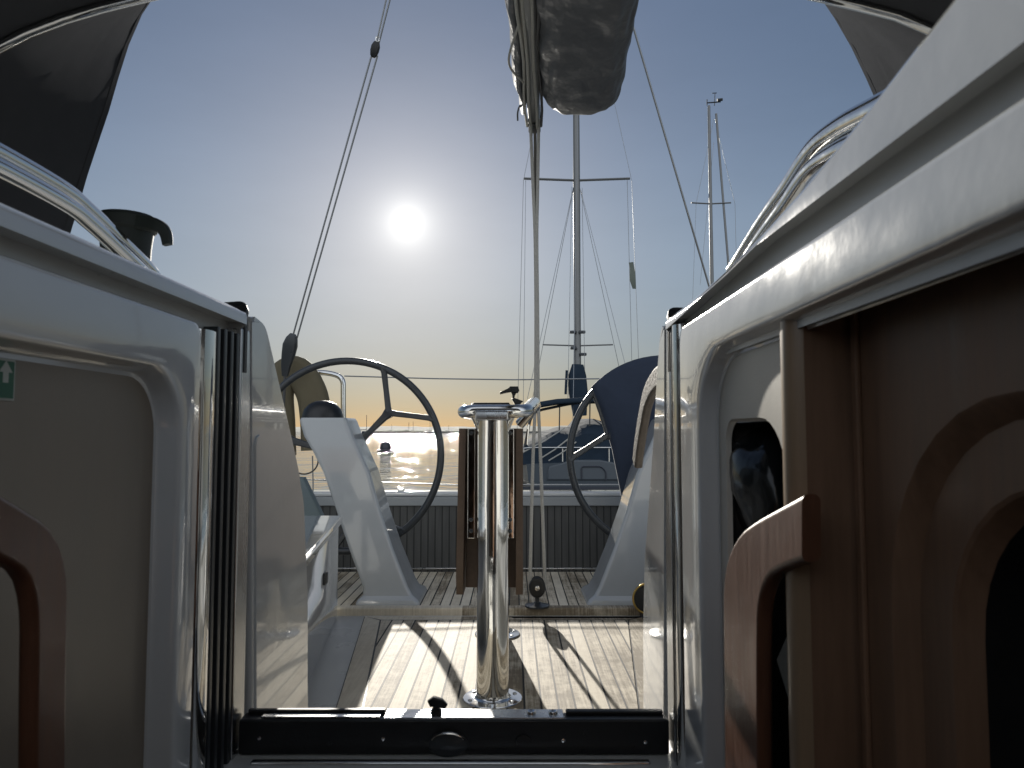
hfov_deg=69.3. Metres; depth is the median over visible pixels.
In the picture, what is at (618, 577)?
helm console
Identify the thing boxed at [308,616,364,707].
cockpit floor
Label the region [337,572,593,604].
helm floor
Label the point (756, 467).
black bag
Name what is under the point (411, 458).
water
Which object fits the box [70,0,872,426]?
sky
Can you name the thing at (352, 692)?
teak deck margin
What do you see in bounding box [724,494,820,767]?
grab handle
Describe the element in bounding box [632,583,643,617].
deck fitting
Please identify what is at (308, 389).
horseshoe buoy
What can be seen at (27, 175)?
handrail
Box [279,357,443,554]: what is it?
steering wheel
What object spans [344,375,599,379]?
lifeline
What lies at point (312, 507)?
backrest
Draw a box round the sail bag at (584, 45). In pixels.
[505,0,638,114]
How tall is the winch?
0.206 m
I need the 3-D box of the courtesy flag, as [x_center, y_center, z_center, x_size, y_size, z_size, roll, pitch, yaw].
[3.369,-3.045,20.749,0.199,0.772,0.097,-1,-4,9]
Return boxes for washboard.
[238,696,668,756]
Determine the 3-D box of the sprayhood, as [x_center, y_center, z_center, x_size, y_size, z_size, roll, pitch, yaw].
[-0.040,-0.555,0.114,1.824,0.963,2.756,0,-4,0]
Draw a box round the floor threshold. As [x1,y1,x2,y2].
[337,605,639,615]
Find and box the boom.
[508,0,542,132]
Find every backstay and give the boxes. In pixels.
[281,0,390,406]
[633,27,709,286]
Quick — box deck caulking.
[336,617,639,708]
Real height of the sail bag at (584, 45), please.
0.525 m
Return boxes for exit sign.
[0,358,15,400]
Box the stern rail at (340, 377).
[312,370,345,490]
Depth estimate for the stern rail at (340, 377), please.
4.29 m
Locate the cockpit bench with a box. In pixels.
[304,516,341,682]
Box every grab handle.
[0,496,66,767]
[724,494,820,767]
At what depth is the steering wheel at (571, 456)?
3.77 m
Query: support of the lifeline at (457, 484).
attached to the stern rail at (340, 377)
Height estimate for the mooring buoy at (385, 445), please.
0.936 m
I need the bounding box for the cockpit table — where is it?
[456,397,540,708]
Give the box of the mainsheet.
[525,119,548,608]
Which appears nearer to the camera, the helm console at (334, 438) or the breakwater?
the helm console at (334, 438)
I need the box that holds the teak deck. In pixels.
[364,620,637,712]
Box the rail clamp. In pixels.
[500,386,522,404]
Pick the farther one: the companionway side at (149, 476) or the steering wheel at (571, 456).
the steering wheel at (571, 456)
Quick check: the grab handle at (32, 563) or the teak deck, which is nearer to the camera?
the grab handle at (32, 563)
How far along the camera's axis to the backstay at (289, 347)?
3.95 m
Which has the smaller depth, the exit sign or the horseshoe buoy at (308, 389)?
the exit sign
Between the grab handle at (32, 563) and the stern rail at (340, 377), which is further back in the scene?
the stern rail at (340, 377)
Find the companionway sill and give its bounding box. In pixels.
[224,752,677,767]
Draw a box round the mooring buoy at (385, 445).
[377,440,393,450]
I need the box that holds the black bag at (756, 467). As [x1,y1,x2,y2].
[729,422,783,530]
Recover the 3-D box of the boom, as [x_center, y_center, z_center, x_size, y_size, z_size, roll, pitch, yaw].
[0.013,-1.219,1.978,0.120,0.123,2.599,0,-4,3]
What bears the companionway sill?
on the cockpit floor at (325, 683)
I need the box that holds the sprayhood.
[0,0,952,232]
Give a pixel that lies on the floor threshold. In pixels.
(471, 610)
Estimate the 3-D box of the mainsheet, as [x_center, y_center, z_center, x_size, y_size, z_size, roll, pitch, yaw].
[0.102,-0.122,3.074,0.099,2.053,0.099,-3,-5,37]
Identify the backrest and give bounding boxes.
[300,477,324,515]
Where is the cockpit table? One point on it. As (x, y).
(489, 557)
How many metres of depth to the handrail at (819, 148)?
1.09 m
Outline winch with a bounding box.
[99,209,172,259]
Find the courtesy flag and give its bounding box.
[629,262,635,288]
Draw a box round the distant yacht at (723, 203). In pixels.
[691,92,735,300]
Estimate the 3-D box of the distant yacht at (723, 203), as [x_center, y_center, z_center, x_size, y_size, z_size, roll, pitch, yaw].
[9.271,-4.850,35.381,3.200,17.689,10.000,0,-4,0]
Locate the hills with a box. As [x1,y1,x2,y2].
[296,425,566,431]
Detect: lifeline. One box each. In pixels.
[307,479,618,484]
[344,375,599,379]
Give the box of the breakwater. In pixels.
[361,431,537,432]
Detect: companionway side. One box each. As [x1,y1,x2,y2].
[0,202,307,767]
[643,0,1023,767]
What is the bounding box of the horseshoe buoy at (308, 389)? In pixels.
[274,356,329,454]
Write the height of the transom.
0.767 m
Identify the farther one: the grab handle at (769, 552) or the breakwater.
the breakwater
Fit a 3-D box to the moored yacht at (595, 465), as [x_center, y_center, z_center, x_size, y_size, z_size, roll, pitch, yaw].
[1.748,-5.163,21.589,3.719,16.556,10.568,0,-4,0]
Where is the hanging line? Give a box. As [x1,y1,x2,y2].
[299,460,318,474]
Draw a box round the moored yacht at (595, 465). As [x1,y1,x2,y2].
[517,103,638,489]
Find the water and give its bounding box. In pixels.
[296,432,536,489]
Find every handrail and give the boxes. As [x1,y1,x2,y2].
[0,142,160,273]
[726,88,885,270]
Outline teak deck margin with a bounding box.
[337,616,643,708]
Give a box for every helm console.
[300,401,426,604]
[581,418,654,604]
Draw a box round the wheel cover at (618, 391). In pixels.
[591,355,657,496]
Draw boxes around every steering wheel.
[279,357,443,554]
[566,389,610,535]
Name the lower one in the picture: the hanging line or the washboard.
the washboard
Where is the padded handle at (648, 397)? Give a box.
[632,366,657,467]
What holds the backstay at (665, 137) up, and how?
attached to the yacht hull
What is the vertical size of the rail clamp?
0.059 m
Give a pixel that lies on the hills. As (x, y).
(413, 428)
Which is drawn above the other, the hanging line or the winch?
the winch
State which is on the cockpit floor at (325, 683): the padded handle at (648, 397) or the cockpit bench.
the cockpit bench
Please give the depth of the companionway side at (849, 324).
0.63 m
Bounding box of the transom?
[313,488,620,571]
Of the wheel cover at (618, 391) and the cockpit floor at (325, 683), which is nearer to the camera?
the cockpit floor at (325, 683)

